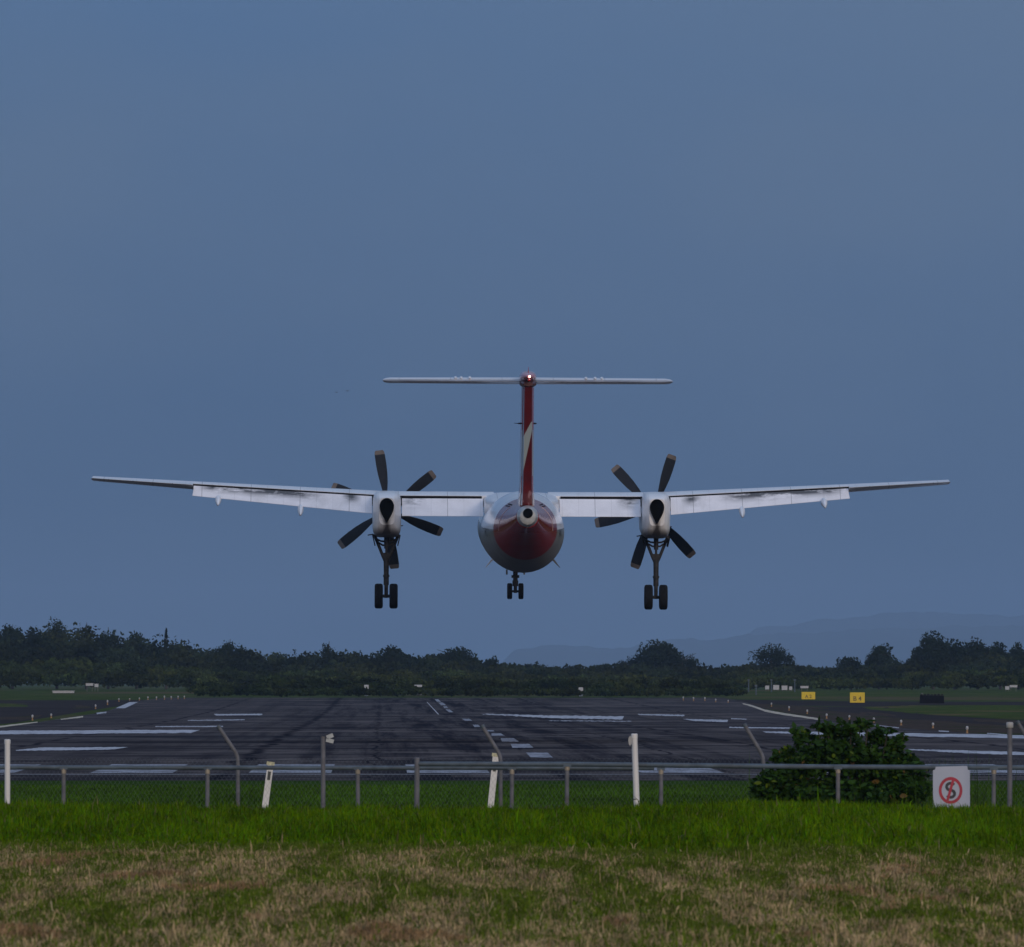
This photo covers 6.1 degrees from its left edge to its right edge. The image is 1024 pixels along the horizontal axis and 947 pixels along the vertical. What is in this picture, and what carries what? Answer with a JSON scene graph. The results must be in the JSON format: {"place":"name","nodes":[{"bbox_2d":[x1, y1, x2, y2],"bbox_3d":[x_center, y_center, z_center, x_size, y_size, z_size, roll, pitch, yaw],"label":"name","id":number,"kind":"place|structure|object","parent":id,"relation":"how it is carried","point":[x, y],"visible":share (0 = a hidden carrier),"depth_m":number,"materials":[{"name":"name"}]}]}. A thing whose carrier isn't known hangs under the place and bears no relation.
{"place":"outdoors","nodes":[
{"label":"outdoors","id":0,"kind":"place"},
{"bbox_2d":[0,715,40,719],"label":"shoulder","id":1,"kind":"object","parent":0,"point":[21,717],"visible":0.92,"depth_m":540.96},
{"bbox_2d":[73,705,90,708],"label":"shoulder","id":2,"kind":"object","parent":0,"point":[79,706],"visible":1,"depth_m":678.63},
{"bbox_2d":[0,832,1023,946],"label":"dry grass","id":3,"kind":"structure","parent":0,"point":[424,892],"depth_m":69.00,"materials":[{"name":"brown plant"}]},
{"bbox_2d":[0,783,1023,865],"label":"lush grass","id":4,"kind":"structure","parent":0,"point":[737,823],"depth_m":98.17,"materials":[{"name":"green plant"}]},
{"bbox_2d":[0,783,1023,808],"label":"verge grass","id":5,"kind":"structure","parent":0,"point":[440,791],"depth_m":174.73,"materials":[{"name":"green plant"}]},
{"bbox_2d":[0,683,1023,946],"bbox_3d":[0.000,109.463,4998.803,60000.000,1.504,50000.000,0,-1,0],"label":"ground","id":6,"kind":"structure","parent":0,"point":[764,693],"depth_m":831.28,"materials":[{"name":"green plant"}]},
{"bbox_2d":[4,739,9,803],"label":"white post","id":7,"kind":"object","parent":6,"relation":"on","point":[7,768],"visible":0.55,"depth_m":119.42,"materials":[{"name":"paint"}]},
{"bbox_2d":[0,623,23,688],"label":"tree","id":8,"kind":"object","parent":6,"relation":"on","point":[19,631],"visible":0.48,"depth_m":1344.50,"materials":[{"name":"green plant"}]},
{"bbox_2d":[0,703,27,706],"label":"grass verge","id":9,"kind":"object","parent":6,"relation":"on","point":[9,705],"depth_m":697.15,"materials":[{"name":"green plant"}]},
{"bbox_2d":[44,616,71,688],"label":"tree","id":10,"kind":"object","parent":6,"relation":"on","point":[61,631],"visible":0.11,"depth_m":1344.43,"materials":[{"name":"green plant"}]},
{"bbox_2d":[53,691,73,692],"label":"white barrier","id":11,"kind":"object","parent":6,"relation":"on","point":[63,691],"visible":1,"depth_m":939.10,"materials":[{"name":"grey metal"}]},
{"bbox_2d":[0,700,141,723],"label":"taxiway","id":12,"kind":"structure","parent":6,"relation":"on","point":[44,708],"depth_m":671.19,"materials":[{"name":"grey asphalt"}]},
{"bbox_2d":[130,633,146,688],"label":"tree","id":13,"kind":"object","parent":6,"relation":"on","point":[142,643],"visible":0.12,"depth_m":1339.53,"materials":[{"name":"green plant"}]},
{"bbox_2d":[163,628,168,688],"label":"pine tree","id":14,"kind":"object","parent":6,"relation":"on","point":[166,643],"visible":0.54,"depth_m":1299.69,"materials":[{"name":"green plant"}]},
{"bbox_2d":[213,640,243,657],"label":"tree","id":15,"kind":"object","parent":6,"relation":"on","point":[230,648],"visible":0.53,"depth_m":1289.12,"materials":[{"name":"green plant"}]},
{"bbox_2d":[262,761,274,806],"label":"marker post","id":16,"kind":"object","parent":6,"relation":"on","point":[268,788],"visible":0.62,"depth_m":145.91,"materials":[{"name":"white paint"}]},
{"bbox_2d":[321,733,333,807],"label":"grey post","id":17,"kind":"object","parent":6,"relation":"on","point":[328,739],"visible":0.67,"depth_m":120.42,"materials":[{"name":"grey metal"}]},
{"bbox_2d":[319,643,337,660],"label":"tree","id":18,"kind":"object","parent":6,"relation":"on","point":[327,650],"visible":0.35,"depth_m":1289.29,"materials":[{"name":"green plant"}]},
{"bbox_2d":[0,765,664,807],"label":"rail fence","id":19,"kind":"object","parent":6,"relation":"on","point":[206,768],"visible":0.71,"depth_m":123.92,"materials":[{"name":"grey metal"}]},
{"bbox_2d":[376,644,411,660],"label":"tree","id":20,"kind":"object","parent":6,"relation":"on","point":[396,653],"visible":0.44,"depth_m":1288.89,"materials":[{"name":"green plant"}]},
{"bbox_2d":[432,646,479,664],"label":"tree","id":21,"kind":"object","parent":6,"relation":"on","point":[458,654],"visible":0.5,"depth_m":1289.15,"materials":[{"name":"green plant"}]},
{"bbox_2d":[185,675,747,696],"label":"bushes","id":22,"kind":"object","parent":6,"relation":"on","point":[315,686],"visible":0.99,"depth_m":845.76,"materials":[{"name":"green plant"}]},
{"bbox_2d":[485,656,498,667],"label":"tree","id":23,"kind":"object","parent":6,"relation":"on","point":[491,662],"visible":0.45,"depth_m":1289.49,"materials":[{"name":"green plant"}]},
{"bbox_2d":[488,753,497,806],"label":"marker post","id":24,"kind":"object","parent":6,"relation":"on","point":[492,788],"visible":0.4,"depth_m":145.91,"materials":[{"name":"white paint"}]},
{"bbox_2d":[0,698,1023,779],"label":"runway","id":25,"kind":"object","parent":6,"relation":"on","point":[367,730],"visible":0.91,"depth_m":342.01,"materials":[{"name":"grey asphalt"}]},
{"bbox_2d":[0,722,37,727],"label":"edge line marking","id":26,"kind":"object","parent":25,"relation":"on","point":[17,724],"visible":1,"depth_m":455.30,"materials":[{"name":"white paint"}]},
{"bbox_2d":[0,764,40,772],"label":"threshold marking","id":27,"kind":"object","parent":25,"relation":"on","point":[11,771],"visible":0.39,"depth_m":227.52,"materials":[{"name":"paint"}]},
{"bbox_2d":[16,747,124,750],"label":"runway marking","id":28,"kind":"object","parent":25,"relation":"on","point":[72,748],"visible":1,"depth_m":286.64,"materials":[{"name":"paint"}]},
{"bbox_2d":[0,730,197,733],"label":"runway marking","id":29,"kind":"object","parent":25,"relation":"on","point":[84,731],"visible":1,"depth_m":386.32,"materials":[{"name":"paint"}]},
{"bbox_2d":[117,702,136,707],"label":"edge line marking","id":30,"kind":"object","parent":25,"relation":"on","point":[127,704],"visible":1,"depth_m":702.20,"materials":[{"name":"paint"}]},
{"bbox_2d":[91,764,187,772],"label":"threshold marking","id":31,"kind":"object","parent":25,"relation":"on","point":[129,771],"visible":0.41,"depth_m":225.51,"materials":[{"name":"paint"}]},
{"bbox_2d":[155,726,222,726],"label":"runway marking","id":32,"kind":"object","parent":25,"relation":"on","point":[186,726],"visible":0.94,"depth_m":433.85,"materials":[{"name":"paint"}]},
{"bbox_2d":[188,719,244,720],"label":"runway marking","id":33,"kind":"object","parent":25,"relation":"on","point":[214,720],"visible":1,"depth_m":504.43,"materials":[{"name":"paint"}]},
{"bbox_2d":[215,714,261,715],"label":"runway marking","id":34,"kind":"object","parent":25,"relation":"on","point":[237,714],"visible":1,"depth_m":581.09,"materials":[{"name":"paint"}]},
{"bbox_2d":[249,764,334,772],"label":"threshold marking","id":35,"kind":"object","parent":25,"relation":"on","point":[292,771],"visible":0.37,"depth_m":227.52,"materials":[{"name":"paint"}]},
{"bbox_2d":[405,764,488,772],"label":"threshold marking","id":36,"kind":"object","parent":25,"relation":"on","point":[449,771],"visible":0.35,"depth_m":225.51,"materials":[{"name":"paint"}]},
{"bbox_2d":[492,733,503,735],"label":"centreline marking","id":37,"kind":"object","parent":25,"relation":"on","point":[496,734],"visible":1,"depth_m":362.49,"materials":[{"name":"paint"}]},
{"bbox_2d":[501,738,517,741],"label":"centreline marking","id":38,"kind":"object","parent":25,"relation":"on","point":[508,739],"visible":1,"depth_m":324.66,"materials":[{"name":"paint"}]},
{"bbox_2d":[511,744,532,747],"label":"centreline marking","id":39,"kind":"object","parent":25,"relation":"on","point":[521,745],"visible":1,"depth_m":294.32,"materials":[{"name":"paint"}]},
{"bbox_2d":[526,752,552,757],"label":"centreline marking","id":40,"kind":"object","parent":25,"relation":"on","point":[540,754],"visible":1,"depth_m":265.83,"materials":[{"name":"paint"}]},
{"bbox_2d":[483,714,623,719],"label":"runway marking","id":41,"kind":"object","parent":25,"relation":"on","point":[587,717],"visible":1,"depth_m":553.07,"materials":[{"name":"paint"}]},
{"bbox_2d":[638,714,683,715],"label":"runway marking","id":42,"kind":"object","parent":25,"relation":"on","point":[662,714],"visible":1,"depth_m":581.09,"materials":[{"name":"paint"}]},
{"bbox_2d":[639,768,721,772],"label":"threshold marking","id":43,"kind":"object","parent":25,"relation":"on","point":[687,770],"visible":0.37,"depth_m":227.52,"materials":[{"name":"paint"}]},
{"bbox_2d":[686,719,727,721],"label":"runway marking","id":44,"kind":"object","parent":25,"relation":"on","point":[712,720],"visible":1,"depth_m":504.43,"materials":[{"name":"paint"}]},
{"bbox_2d":[729,727,789,728],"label":"runway marking","id":45,"kind":"object","parent":25,"relation":"on","point":[763,727],"visible":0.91,"depth_m":423.43,"materials":[{"name":"paint"}]},
{"bbox_2d":[743,703,817,719],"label":"edge line marking","id":46,"kind":"object","parent":25,"relation":"on","point":[793,715],"visible":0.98,"depth_m":594.31,"materials":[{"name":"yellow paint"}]},
{"bbox_2d":[763,731,1023,737],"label":"runway marking","id":47,"kind":"object","parent":25,"relation":"on","point":[958,735],"visible":0.58,"depth_m":355.03,"materials":[{"name":"paint"}]},
{"bbox_2d":[909,749,1023,754],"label":"runway marking","id":48,"kind":"object","parent":25,"relation":"on","point":[991,752],"visible":0.95,"depth_m":275.85,"materials":[{"name":"paint"}]},
{"bbox_2d":[925,764,1023,772],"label":"threshold marking","id":49,"kind":"object","parent":25,"relation":"on","point":[989,771],"visible":0.3,"depth_m":227.52,"materials":[{"name":"paint"}]},
{"bbox_2d":[0,656,1023,689],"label":"scrub","id":50,"kind":"object","parent":6,"relation":"on","point":[74,672],"visible":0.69,"depth_m":1092.49,"materials":[{"name":"green plant"}]},
{"bbox_2d":[0,619,1023,688],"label":"woodland","id":51,"kind":"object","parent":6,"relation":"on","point":[21,649],"visible":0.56,"depth_m":1252.03,"materials":[{"name":"green plant"}]},
{"bbox_2d":[0,720,1023,808],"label":"chain link fence","id":52,"kind":"object","parent":6,"relation":"on","point":[498,752],"visible":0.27,"depth_m":131.94,"materials":[{"name":"metal"}]},
{"bbox_2d":[615,653,642,665],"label":"tree","id":53,"kind":"object","parent":6,"relation":"on","point":[630,662],"visible":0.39,"depth_m":1334.47,"materials":[{"name":"green plant"}]},
{"bbox_2d":[628,734,639,804],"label":"white post","id":54,"kind":"object","parent":6,"relation":"on","point":[632,740],"visible":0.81,"depth_m":119.42,"materials":[{"name":"paint"}]},
{"bbox_2d":[635,639,682,667],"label":"tree","id":55,"kind":"object","parent":6,"relation":"on","point":[659,654],"visible":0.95,"depth_m":1328.12,"materials":[{"name":"green plant"}]},
{"bbox_2d":[677,652,701,667],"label":"tree","id":56,"kind":"object","parent":6,"relation":"on","point":[687,662],"visible":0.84,"depth_m":1334.31,"materials":[{"name":"green plant"}]},
{"bbox_2d":[414,758,1023,808],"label":"rail fence","id":57,"kind":"object","parent":6,"relation":"on","point":[568,765],"visible":0.77,"depth_m":121.42,"materials":[{"name":"grey metal"}]},
{"bbox_2d":[933,766,969,808],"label":"no parking sign","id":58,"kind":"object","parent":57,"relation":"attached to","point":[951,784],"visible":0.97,"depth_m":120.84,"materials":[{"name":"white metal"}]},
{"bbox_2d":[747,642,795,688],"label":"tree","id":59,"kind":"object","parent":6,"relation":"on","point":[777,656],"visible":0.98,"depth_m":1299.03,"materials":[{"name":"green plant"}]},
{"bbox_2d":[773,685,778,689],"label":"white cabinet","id":60,"kind":"object","parent":6,"relation":"on","point":[775,687],"visible":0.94,"depth_m":1059.49,"materials":[{"name":"grey metal"}]},
{"bbox_2d":[802,692,814,699],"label":"taxiway sign","id":61,"kind":"object","parent":6,"relation":"on","point":[808,695],"visible":0.98,"depth_m":784.46,"materials":[{"name":"metal"}]},
{"bbox_2d":[747,715,932,805],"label":"leafy bush","id":62,"kind":"object","parent":6,"relation":"on","point":[875,786],"visible":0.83,"depth_m":127.05,"materials":[{"name":"green plant"}]},
{"bbox_2d":[835,656,861,688],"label":"tree","id":63,"kind":"object","parent":6,"relation":"on","point":[845,662],"visible":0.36,"depth_m":1284.03,"materials":[{"name":"green plant"}]},
{"bbox_2d":[850,692,864,702],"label":"taxiway sign","id":64,"kind":"object","parent":6,"relation":"on","point":[857,697],"visible":1,"depth_m":731.30,"materials":[{"name":"metal"}]},
{"bbox_2d":[733,699,1023,706],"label":"taxiway","id":65,"kind":"structure","parent":6,"relation":"on","point":[838,703],"depth_m":724.89,"materials":[{"name":"grey asphalt"}]},
{"bbox_2d":[737,746,1023,807],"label":"tall weeds","id":66,"kind":"object","parent":6,"relation":"on","point":[971,799],"visible":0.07,"depth_m":130.43,"materials":[{"name":"green plant"}]},
{"bbox_2d":[864,643,898,688],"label":"tree","id":67,"kind":"object","parent":6,"relation":"on","point":[879,655],"visible":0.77,"depth_m":1289.54,"materials":[{"name":"green plant"}]},
{"bbox_2d":[910,630,952,688],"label":"tree","id":68,"kind":"object","parent":6,"relation":"on","point":[935,647],"visible":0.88,"depth_m":1288.82,"materials":[{"name":"green plant"}]},
{"bbox_2d":[920,693,943,702],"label":"black board","id":69,"kind":"object","parent":6,"relation":"on","point":[931,698],"visible":1,"depth_m":727.96,"materials":[{"name":"grey metal"}]},
{"bbox_2d":[864,705,1023,718],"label":"grass verge","id":70,"kind":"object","parent":6,"relation":"on","point":[1004,711],"depth_m":631.09,"materials":[{"name":"green plant"}]},
{"bbox_2d":[946,638,968,688],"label":"tree","id":71,"kind":"object","parent":6,"relation":"on","point":[955,648],"visible":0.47,"depth_m":1298.98,"materials":[{"name":"green plant"}]},
{"bbox_2d":[957,636,1002,688],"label":"tree","id":72,"kind":"object","parent":6,"relation":"on","point":[975,649],"visible":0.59,"depth_m":1288.75,"materials":[{"name":"green plant"}]},
{"bbox_2d":[989,641,1007,688],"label":"tree","id":73,"kind":"object","parent":6,"relation":"on","point":[1004,653],"visible":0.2,"depth_m":1299.33,"materials":[{"name":"green plant"}]},
{"bbox_2d":[1006,722,1012,806],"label":"grey post","id":74,"kind":"object","parent":6,"relation":"on","point":[1009,726],"visible":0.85,"depth_m":119.92,"materials":[{"name":"grey metal"}]},
{"bbox_2d":[1006,642,1023,688],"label":"tree","id":75,"kind":"object","parent":6,"relation":"on","point":[1017,650],"visible":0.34,"depth_m":1289.32,"materials":[{"name":"green plant"}]},
{"bbox_2d":[0,0,1023,663],"label":"sky","id":76,"kind":"structure","parent":0,"point":[221,220],"materials":[{"name":"blue"}]},
{"bbox_2d":[91,367,949,609],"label":"airliner","id":77,"kind":"object","parent":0,"point":[521,530],"visible":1,"depth_m":319.11,"materials":[{"name":"paint"}]},
{"bbox_2d":[27,625,1023,682],"bbox_3d":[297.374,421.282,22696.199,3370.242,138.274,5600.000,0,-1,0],"label":"hills","id":78,"kind":"structure","parent":0,"point":[823,649],"depth_m":21847.42,"materials":[{"name":"blue"}]},
{"bbox_2d":[137,804,1023,808],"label":"grass","id":79,"kind":"structure","parent":0,"point":[451,806],"depth_m":162.03,"materials":[{"name":"green plant"}]},
{"bbox_2d":[750,611,1023,634],"bbox_3d":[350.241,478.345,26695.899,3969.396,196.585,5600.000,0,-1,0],"label":"hills","id":80,"kind":"structure","parent":0,"point":[910,620],"depth_m":26229.65,"materials":[{"name":"blue"}]},
{"bbox_2d":[750,703,1023,734],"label":"shoulder","id":81,"kind":"object","parent":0,"point":[883,720],"visible":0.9,"depth_m":493.06},
{"bbox_2d":[815,707,1023,725],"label":"taxiway","id":82,"kind":"structure","parent":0,"point":[911,716],"depth_m":554.00,"materials":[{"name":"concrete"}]}
]}

